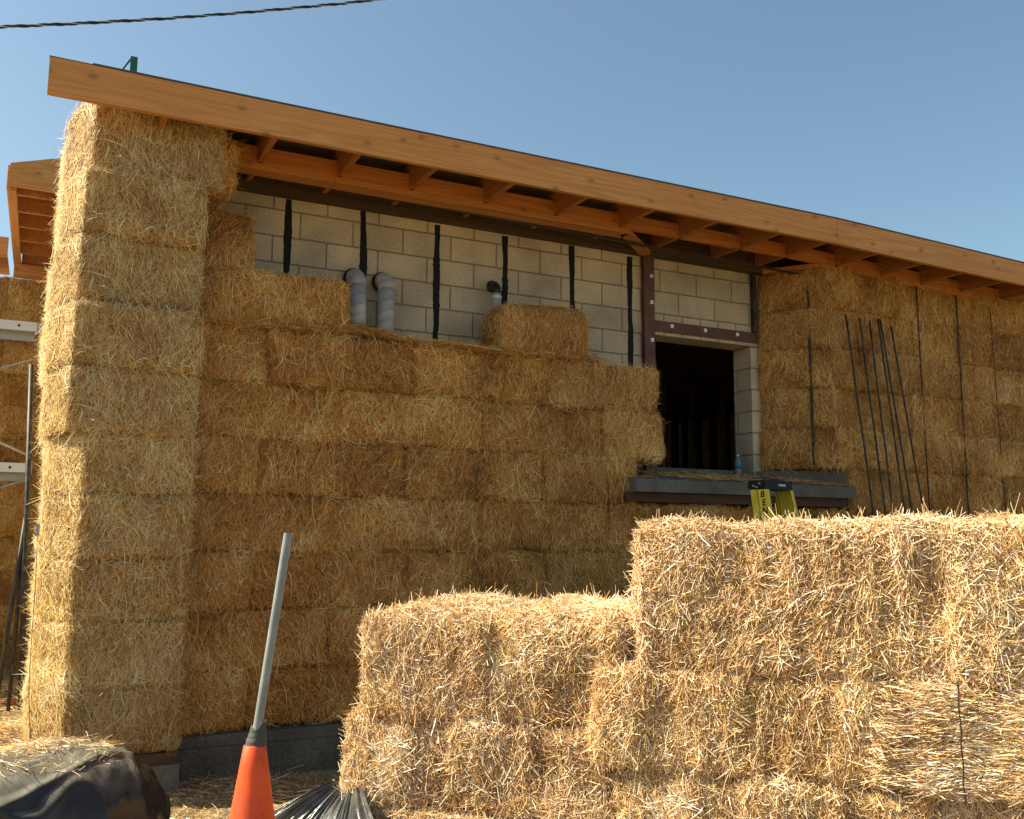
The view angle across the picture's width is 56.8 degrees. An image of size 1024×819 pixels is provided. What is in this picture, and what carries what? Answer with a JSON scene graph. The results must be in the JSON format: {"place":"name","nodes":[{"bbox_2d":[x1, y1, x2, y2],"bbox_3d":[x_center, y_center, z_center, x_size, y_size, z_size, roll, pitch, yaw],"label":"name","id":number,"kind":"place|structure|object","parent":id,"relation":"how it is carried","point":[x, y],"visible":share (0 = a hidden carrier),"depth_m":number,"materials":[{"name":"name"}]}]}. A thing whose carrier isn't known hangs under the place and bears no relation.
{"place":"outdoors","nodes":[
{"label":"outdoors","id":0,"kind":"place"},
{"bbox_2d":[0,669,341,818],"bbox_3d":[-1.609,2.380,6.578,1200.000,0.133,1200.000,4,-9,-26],"label":"ground","id":1,"kind":"structure","parent":0,"point":[216,792],"depth_m":5.60,"materials":[{"name":"soil"}]},
{"bbox_2d":[6,549,22,710],"bbox_3d":[-4.245,1.754,8.120,0.032,1.569,0.301,3,-8,-22],"label":"dark pole","id":2,"kind":"object","parent":1,"relation":"on","point":[12,663],"visible":0.76,"depth_m":8.05,"materials":[{"name":"metal"}]},
{"bbox_2d":[0,637,29,669],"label":"straw bale","id":3,"kind":"object","parent":1,"relation":"on","point":[8,657],"visible":0.18,"depth_m":10.45},
{"bbox_2d":[0,598,32,642],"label":"straw bale","id":4,"kind":"object","parent":3,"relation":"on","point":[4,610],"visible":0.11,"depth_m":10.46},
{"bbox_2d":[0,569,33,606],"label":"straw bale","id":5,"kind":"object","parent":4,"relation":"on","point":[6,580],"visible":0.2,"depth_m":10.51},
{"bbox_2d":[0,536,36,571],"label":"straw bale","id":6,"kind":"object","parent":5,"relation":"on","point":[9,547],"visible":0.16,"depth_m":10.56},
{"bbox_2d":[0,498,30,688],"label":"dark pole","id":7,"kind":"object","parent":1,"relation":"on","point":[10,612],"visible":0.82,"depth_m":8.10,"materials":[{"name":"metal"}]},
{"bbox_2d":[0,319,40,488],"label":"scaffold","id":8,"kind":"object","parent":1,"relation":"on","point":[14,330],"visible":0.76,"depth_m":9.36,"materials":[{"name":"silver metal"}]},
{"bbox_2d":[18,364,33,709],"bbox_3d":[-4.226,1.058,8.235,0.314,2.977,0.042,-6,-10,38],"label":"dark pole","id":9,"kind":"object","parent":1,"relation":"on","point":[26,520],"visible":0.86,"depth_m":8.22,"materials":[{"name":"metal"}]},
{"bbox_2d":[0,158,61,280],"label":"wing","id":10,"kind":"structure","parent":1,"relation":"on","point":[30,184],"depth_m":9.47,"materials":[{"name":"wood"}]},
{"bbox_2d":[0,739,170,818],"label":"plastic bundle","id":11,"kind":"object","parent":1,"relation":"on","point":[127,785],"visible":0.89,"depth_m":4.21,"materials":[{"name":"plastic"}]},
{"bbox_2d":[0,732,135,776],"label":"loose straw","id":12,"kind":"object","parent":11,"relation":"on","point":[26,745],"visible":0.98,"depth_m":4.38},
{"bbox_2d":[229,719,274,818],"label":"traffic cone","id":13,"kind":"object","parent":1,"relation":"on","point":[252,798],"visible":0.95,"depth_m":2.75,"materials":[{"name":"plastic"}]},
{"bbox_2d":[253,533,292,729],"bbox_3d":[-0.728,0.758,2.820,0.129,0.777,0.027,-1,-8,13],"label":"pipe pole","id":14,"kind":"object","parent":13,"relation":"attached to","point":[272,633],"visible":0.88,"depth_m":2.82,"materials":[{"name":"metal"}]},
{"bbox_2d":[274,777,373,818],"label":"plastic sheet","id":15,"kind":"object","parent":1,"relation":"on","point":[324,801],"visible":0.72,"depth_m":4.05,"materials":[{"name":"plastic"}]},
{"bbox_2d":[368,800,543,818],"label":"straw bale","id":16,"kind":"object","parent":1,"relation":"on","point":[379,812],"visible":0.09,"depth_m":3.97},
{"bbox_2d":[333,697,615,818],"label":"straw bale","id":17,"kind":"object","parent":16,"relation":"on","point":[488,767],"visible":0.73,"depth_m":3.90},
{"bbox_2d":[350,583,553,739],"bbox_3d":[-0.209,1.159,4.579,0.818,0.652,1.325,-2,-8,19],"label":"straw bale","id":18,"kind":"object","parent":17,"relation":"on","point":[417,664],"visible":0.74,"depth_m":4.04},
{"bbox_2d":[47,55,1023,793],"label":"straw bale building","id":19,"kind":"structure","parent":1,"relation":"on","point":[643,271],"depth_m":7.61,"materials":[{"name":"concrete"}]},
{"bbox_2d":[14,660,187,758],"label":"straw bale","id":20,"kind":"object","parent":19,"relation":"on","point":[143,719],"visible":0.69,"depth_m":5.43},
{"bbox_2d":[20,603,195,701],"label":"straw bale","id":21,"kind":"object","parent":20,"relation":"on","point":[73,656],"visible":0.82,"depth_m":5.46},
{"bbox_2d":[24,550,197,628],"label":"straw bale","id":22,"kind":"object","parent":21,"relation":"on","point":[150,588],"visible":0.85,"depth_m":5.52},
{"bbox_2d":[27,484,198,569],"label":"straw bale","id":23,"kind":"object","parent":22,"relation":"on","point":[108,525],"visible":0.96,"depth_m":5.55},
{"bbox_2d":[26,428,205,504],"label":"straw bale","id":24,"kind":"object","parent":23,"relation":"on","point":[101,462],"visible":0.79,"depth_m":5.62},
{"bbox_2d":[30,361,211,452],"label":"straw bale","id":25,"kind":"object","parent":24,"relation":"on","point":[79,398],"visible":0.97,"depth_m":5.61},
{"bbox_2d":[31,289,209,387],"bbox_3d":[-2.591,-0.327,6.130,1.093,0.668,1.404,4,-8,-27],"label":"straw bale","id":26,"kind":"object","parent":25,"relation":"on","point":[106,334],"visible":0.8,"depth_m":5.66},
{"bbox_2d":[29,228,212,332],"bbox_3d":[-2.558,-0.789,6.243,1.099,0.654,1.391,5,-8,-27],"label":"straw bale","id":27,"kind":"object","parent":26,"relation":"on","point":[95,264],"visible":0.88,"depth_m":5.76},
{"bbox_2d":[36,157,213,261],"bbox_3d":[-2.583,-1.132,6.267,1.054,0.705,1.404,4,-8,-26],"label":"straw bale","id":28,"kind":"object","parent":27,"relation":"on","point":[138,207],"visible":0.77,"depth_m":5.79},
{"bbox_2d":[41,101,235,231],"bbox_3d":[-2.570,-1.644,6.218,1.527,0.804,1.014,0,-8,6],"label":"straw bale","id":29,"kind":"object","parent":28,"relation":"on","point":[116,136],"visible":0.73,"depth_m":5.91},
{"bbox_2d":[186,127,246,212],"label":"straw bale","id":30,"kind":"object","parent":28,"relation":"on","point":[229,168],"visible":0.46,"depth_m":6.17},
{"bbox_2d":[177,663,252,736],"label":"straw bale","id":31,"kind":"object","parent":19,"relation":"on","point":[216,703],"visible":0.61,"depth_m":5.94},
{"bbox_2d":[239,663,361,729],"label":"straw bale","id":32,"kind":"object","parent":19,"relation":"on","point":[303,694],"visible":0.41,"depth_m":6.24},
{"bbox_2d":[182,603,330,676],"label":"straw bale","id":33,"kind":"object","parent":32,"relation":"on","point":[234,638],"visible":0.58,"depth_m":6.09},
{"bbox_2d":[184,544,257,618],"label":"straw bale","id":34,"kind":"object","parent":33,"relation":"on","point":[220,582],"visible":0.66,"depth_m":6.03},
{"bbox_2d":[343,268,366,339],"bbox_3d":[-1.171,-0.742,7.085,0.155,0.688,0.207,4,-9,-26],"label":"wrapped pipe","id":35,"kind":"object","parent":19,"relation":"attached to","point":[355,278],"visible":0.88,"depth_m":7.01,"materials":[{"name":"grey plastic"}]},
{"bbox_2d":[371,272,394,340],"bbox_3d":[-0.970,-0.726,7.185,0.151,0.686,0.205,4,-9,-26],"label":"wrapped pipe","id":36,"kind":"object","parent":19,"relation":"attached to","point":[383,284],"visible":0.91,"depth_m":7.12,"materials":[{"name":"grey plastic"}]},
{"bbox_2d":[600,406,670,467],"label":"straw bale","id":37,"kind":"object","parent":19,"relation":"on","point":[636,436],"visible":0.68,"depth_m":7.59},
{"bbox_2d":[601,356,662,416],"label":"straw bale","id":38,"kind":"object","parent":37,"relation":"on","point":[635,388],"visible":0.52,"depth_m":7.65},
{"bbox_2d":[636,469,852,485],"bbox_3d":[1.859,0.586,8.219,2.350,0.162,0.747,4,-9,-26],"label":"loose straw","id":39,"kind":"object","parent":19,"relation":"on","point":[710,476],"visible":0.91,"depth_m":8.13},
{"bbox_2d":[757,425,839,474],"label":"straw bale","id":40,"kind":"object","parent":19,"relation":"on","point":[785,449],"visible":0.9,"depth_m":8.65},
{"bbox_2d":[758,380,839,430],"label":"straw bale","id":41,"kind":"object","parent":40,"relation":"on","point":[786,408],"visible":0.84,"depth_m":8.69,"materials":[{"name":"yellow"}]},
{"bbox_2d":[755,346,837,393],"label":"straw bale","id":42,"kind":"object","parent":41,"relation":"on","point":[788,368],"visible":0.88,"depth_m":8.75},
{"bbox_2d":[758,302,838,354],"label":"straw bale","id":43,"kind":"object","parent":42,"relation":"on","point":[784,330],"visible":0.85,"depth_m":8.79},
{"bbox_2d":[757,268,839,315],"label":"straw bale","id":44,"kind":"object","parent":43,"relation":"on","point":[786,292],"visible":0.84,"depth_m":8.83},
{"bbox_2d":[817,341,899,394],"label":"straw bale","id":45,"kind":"object","parent":41,"relation":"on","point":[842,374],"visible":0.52,"depth_m":8.81,"materials":[{"name":"yellow"}]},
{"bbox_2d":[820,307,916,356],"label":"straw bale","id":46,"kind":"object","parent":45,"relation":"on","point":[902,334],"visible":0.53,"depth_m":8.93},
{"bbox_2d":[845,315,874,515],"bbox_3d":[3.156,0.523,8.409,0.022,2.844,0.320,6,-10,-36],"label":"rod","id":47,"kind":"object","parent":46,"relation":"attached to","point":[858,406],"visible":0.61,"depth_m":8.51,"materials":[{"name":"metal"}]},
{"bbox_2d":[824,265,910,318],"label":"straw bale","id":48,"kind":"object","parent":46,"relation":"on","point":[859,293],"visible":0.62,"depth_m":8.92},
{"bbox_2d":[858,317,886,515],"bbox_3d":[3.293,0.549,8.473,0.025,2.866,0.317,5,-9,-29],"label":"rod","id":49,"kind":"object","parent":19,"relation":"attached to","point":[881,483],"visible":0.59,"depth_m":8.57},
{"bbox_2d":[748,480,798,523],"bbox_3d":[1.903,1.395,6.321,0.495,1.845,0.507,6,-10,-38],"label":"stepladder","id":50,"kind":"object","parent":1,"relation":"on","point":[761,499],"visible":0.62,"depth_m":6.50,"materials":[{"name":"yellow"}]},
{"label":"straw bale","id":51,"kind":"object","parent":1,"relation":"on","visible":0},
{"bbox_2d":[468,582,636,731],"bbox_3d":[0.353,1.157,4.391,0.817,0.674,1.323,-2,-9,21],"label":"straw bale","id":52,"kind":"object","parent":51,"relation":"on","point":[546,655],"visible":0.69,"depth_m":3.87},
{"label":"straw bale","id":53,"kind":"object","parent":1,"relation":"on","visible":0},
{"bbox_2d":[568,654,888,798],"bbox_3d":[0.896,1.236,3.862,1.221,0.644,0.790,-2,-9,19],"label":"straw bale","id":54,"kind":"object","parent":53,"relation":"on","point":[642,718],"visible":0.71,"depth_m":3.57},
{"bbox_2d":[619,496,979,710],"bbox_3d":[1.168,0.751,3.847,1.396,0.782,0.755,-3,-8,19],"label":"straw bale","id":55,"kind":"object","parent":54,"relation":"on","point":[822,599],"visible":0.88,"depth_m":3.57},
{"bbox_2d":[603,764,943,818],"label":"straw bale","id":56,"kind":"object","parent":53,"relation":"on","point":[636,795],"visible":0.47,"depth_m":3.51},
{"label":"straw bale","id":57,"kind":"object","parent":1,"relation":"on","visible":0},
{"bbox_2d":[931,798,1023,818],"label":"straw bale","id":58,"kind":"object","parent":57,"relation":"on","point":[983,810],"visible":0.18,"depth_m":3.29},
{"bbox_2d":[856,674,1023,811],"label":"straw bale","id":59,"kind":"object","parent":58,"relation":"on","point":[941,740],"visible":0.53,"depth_m":3.31,"materials":[{"name":"yellow"}]},
{"label":"straw bale","id":60,"kind":"object","parent":58,"relation":"on","visible":0},
{"bbox_2d":[928,494,1023,701],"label":"straw bale","id":61,"kind":"object","parent":60,"relation":"on","point":[985,594],"visible":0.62,"depth_m":3.34},
{"bbox_2d":[0,0,378,28],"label":"overhead cable","id":62,"kind":"object","parent":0,"point":[165,18],"visible":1,"depth_m":8.26,"materials":[{"name":"grey plastic"}]},
{"bbox_2d":[0,0,1023,279],"label":"sky","id":63,"kind":"structure","parent":0,"point":[903,116],"materials":[{"name":"blue"}]},
{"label":"straw bale","id":64,"kind":"object","parent":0,"visible":0},
{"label":"straw bale","id":65,"kind":"object","parent":64,"relation":"on","visible":0},
{"bbox_2d":[0,371,43,407],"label":"straw bale","id":66,"kind":"object","parent":65,"relation":"on","point":[14,389],"visible":0.41,"depth_m":10.78},
{"bbox_2d":[0,340,40,376],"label":"straw bale","id":67,"kind":"object","parent":66,"relation":"on","point":[14,352],"visible":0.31,"depth_m":10.82},
{"bbox_2d":[0,307,45,344],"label":"straw bale","id":68,"kind":"object","parent":67,"relation":"on","point":[6,314],"visible":0.24,"depth_m":10.88},
{"bbox_2d":[4,276,47,314],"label":"straw bale","id":69,"kind":"object","parent":68,"relation":"on","point":[24,295],"visible":0.34,"depth_m":10.92},
{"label":"straw bale","id":70,"kind":"object","parent":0,"visible":0},
{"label":"straw bale","id":71,"kind":"object","parent":70,"relation":"on","visible":0},
{"bbox_2d":[0,503,39,538],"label":"straw bale","id":72,"kind":"object","parent":71,"relation":"on","point":[11,522],"visible":0.48,"depth_m":10.60},
{"bbox_2d":[0,469,42,511],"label":"straw bale","id":73,"kind":"object","parent":72,"relation":"on","point":[13,494],"visible":0.19,"depth_m":10.65},
{"bbox_2d":[0,437,44,473],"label":"straw bale","id":74,"kind":"object","parent":73,"relation":"on","point":[8,455],"visible":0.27,"depth_m":10.72},
{"bbox_2d":[0,404,41,443],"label":"straw bale","id":75,"kind":"object","parent":74,"relation":"on","point":[13,422],"visible":0.27,"depth_m":10.72},
{"label":"straw bale","id":76,"kind":"object","parent":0,"visible":0},
{"bbox_2d":[321,598,394,668],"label":"straw bale","id":77,"kind":"object","parent":76,"relation":"on","point":[343,625],"visible":0.17,"depth_m":6.35},
{"bbox_2d":[248,547,412,620],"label":"straw bale","id":78,"kind":"object","parent":77,"relation":"on","point":[344,580],"visible":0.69,"depth_m":6.37},
{"bbox_2d":[190,484,338,560],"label":"straw bale","id":79,"kind":"object","parent":78,"relation":"on","point":[257,523],"visible":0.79,"depth_m":6.20},
{"bbox_2d":[191,429,261,499],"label":"straw bale","id":80,"kind":"object","parent":79,"relation":"on","point":[228,465],"visible":0.64,"depth_m":6.15,"materials":[{"name":"yellow"}]},
{"bbox_2d":[252,436,408,504],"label":"straw bale","id":81,"kind":"object","parent":79,"relation":"on","point":[315,469],"visible":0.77,"depth_m":6.45,"materials":[{"name":"yellow"}]},
{"bbox_2d":[194,369,343,449],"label":"straw bale","id":82,"kind":"object","parent":81,"relation":"on","point":[233,409],"visible":0.78,"depth_m":6.31},
{"bbox_2d":[197,321,270,389],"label":"straw bale","id":83,"kind":"object","parent":82,"relation":"on","point":[229,352],"visible":0.55,"depth_m":6.27},
{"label":"straw bale","id":84,"kind":"object","parent":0,"visible":0},
{"bbox_2d":[402,548,551,601],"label":"straw bale","id":85,"kind":"object","parent":84,"relation":"on","point":[522,572],"visible":0.64,"depth_m":6.86},
{"bbox_2d":[331,494,484,557],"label":"straw bale","id":86,"kind":"object","parent":85,"relation":"on","point":[378,523],"visible":0.83,"depth_m":6.65},
{"bbox_2d":[391,442,550,509],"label":"straw bale","id":87,"kind":"object","parent":86,"relation":"on","point":[442,473],"visible":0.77,"depth_m":6.92,"materials":[{"name":"yellow"}]},
{"bbox_2d":[336,386,483,452],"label":"straw bale","id":88,"kind":"object","parent":87,"relation":"on","point":[391,419],"visible":0.75,"depth_m":6.75},
{"bbox_2d":[263,322,418,396],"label":"straw bale","id":89,"kind":"object","parent":88,"relation":"on","point":[308,361],"visible":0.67,"depth_m":6.54},
{"bbox_2d":[197,262,353,340],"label":"straw bale","id":90,"kind":"object","parent":89,"relation":"on","point":[230,292],"visible":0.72,"depth_m":6.41},
{"bbox_2d":[201,206,258,277],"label":"straw bale","id":91,"kind":"object","parent":90,"relation":"on","point":[230,242],"visible":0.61,"depth_m":6.36},
{"bbox_2d":[204,313,618,367],"bbox_3d":[-0.793,-0.509,7.040,3.440,0.302,0.833,4,-9,-26],"label":"loose straw","id":92,"kind":"object","parent":89,"relation":"on","point":[389,336],"visible":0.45,"depth_m":6.90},
{"bbox_2d":[476,498,609,556],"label":"straw bale","id":93,"kind":"object","parent":85,"relation":"on","point":[529,526],"visible":0.78,"depth_m":7.15},
{"bbox_2d":[537,448,641,511],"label":"straw bale","id":94,"kind":"object","parent":93,"relation":"on","point":[584,478],"visible":0.77,"depth_m":7.33,"materials":[{"name":"yellow"}]},
{"bbox_2d":[478,397,606,455],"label":"straw bale","id":95,"kind":"object","parent":94,"relation":"on","point":[523,427],"visible":0.77,"depth_m":7.22},
{"bbox_2d":[407,339,571,406],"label":"straw bale","id":96,"kind":"object","parent":95,"relation":"on","point":[455,373],"visible":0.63,"depth_m":7.06},
{"bbox_2d":[479,295,596,365],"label":"straw bale","id":97,"kind":"object","parent":96,"relation":"on","point":[557,329],"visible":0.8,"depth_m":7.35},
{"bbox_2d":[540,355,609,416],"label":"straw bale","id":98,"kind":"object","parent":95,"relation":"on","point":[577,385],"visible":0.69,"depth_m":7.38},
{"bbox_2d":[533,547,634,598],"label":"straw bale","id":99,"kind":"object","parent":84,"relation":"on","point":[579,572],"visible":0.45,"depth_m":7.28},
{"bbox_2d":[604,501,725,559],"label":"straw bale","id":100,"kind":"object","parent":99,"relation":"on","point":[623,519],"visible":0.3,"depth_m":7.49},
{"label":"straw bale","id":101,"kind":"object","parent":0,"visible":0},
{"bbox_2d":[710,505,819,523],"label":"straw bale","id":102,"kind":"object","parent":101,"relation":"on","point":[737,513],"visible":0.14,"depth_m":8.03},
{"label":"straw bale","id":103,"kind":"object","parent":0,"visible":0},
{"bbox_2d":[797,507,909,520],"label":"straw bale","id":104,"kind":"object","parent":103,"relation":"on","point":[824,512],"visible":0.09,"depth_m":8.50},
{"bbox_2d":[815,468,926,512],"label":"straw bale","id":105,"kind":"object","parent":104,"relation":"on","point":[858,479],"visible":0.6,"depth_m":8.73},
{"bbox_2d":[805,420,900,472],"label":"straw bale","id":106,"kind":"object","parent":105,"relation":"on","point":[849,450],"visible":0.52,"depth_m":8.68},
{"bbox_2d":[824,387,913,435],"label":"straw bale","id":107,"kind":"object","parent":106,"relation":"on","point":[848,415],"visible":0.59,"depth_m":8.82},
{"label":"straw bale","id":108,"kind":"object","parent":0,"visible":0},
{"bbox_2d":[901,507,986,519],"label":"straw bale","id":109,"kind":"object","parent":108,"relation":"on","point":[957,515],"visible":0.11,"depth_m":9.13},
{"bbox_2d":[922,471,1003,514],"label":"straw bale","id":110,"kind":"object","parent":109,"relation":"on","point":[946,491],"visible":0.62,"depth_m":9.22},
{"bbox_2d":[890,431,980,476],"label":"straw bale","id":111,"kind":"object","parent":110,"relation":"on","point":[947,454],"visible":0.55,"depth_m":9.12},
{"bbox_2d":[906,394,996,440],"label":"straw bale","id":112,"kind":"object","parent":111,"relation":"on","point":[943,415],"visible":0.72,"depth_m":9.24},
{"bbox_2d":[893,352,978,400],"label":"straw bale","id":113,"kind":"object","parent":112,"relation":"on","point":[941,379],"visible":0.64,"depth_m":9.21},
{"bbox_2d":[911,318,993,371],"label":"straw bale","id":114,"kind":"object","parent":113,"relation":"on","point":[938,341],"visible":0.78,"depth_m":9.39},
{"bbox_2d":[889,279,977,330],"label":"straw bale","id":115,"kind":"object","parent":114,"relation":"on","point":[940,308],"visible":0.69,"depth_m":9.35},
{"label":"straw bale","id":116,"kind":"object","parent":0,"visible":0},
{"bbox_2d":[1000,476,1023,514],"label":"straw bale","id":117,"kind":"object","parent":116,"relation":"on","point":[1013,488],"visible":0.41,"depth_m":9.52},
{"bbox_2d":[971,433,1023,480],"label":"straw bale","id":118,"kind":"object","parent":117,"relation":"on","point":[991,461],"visible":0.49,"depth_m":9.47},
{"bbox_2d":[985,403,1023,442],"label":"straw bale","id":119,"kind":"object","parent":118,"relation":"on","point":[1011,421],"visible":0.52,"depth_m":9.66},
{"bbox_2d":[968,362,1023,408],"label":"straw bale","id":120,"kind":"object","parent":119,"relation":"on","point":[1009,386],"visible":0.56,"depth_m":9.65},
{"bbox_2d":[985,330,1023,372],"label":"straw bale","id":121,"kind":"object","parent":120,"relation":"on","point":[1008,351],"visible":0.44,"depth_m":9.78},
{"bbox_2d":[970,292,1023,338],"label":"straw bale","id":122,"kind":"object","parent":121,"relation":"on","point":[1006,319],"visible":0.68,"depth_m":9.76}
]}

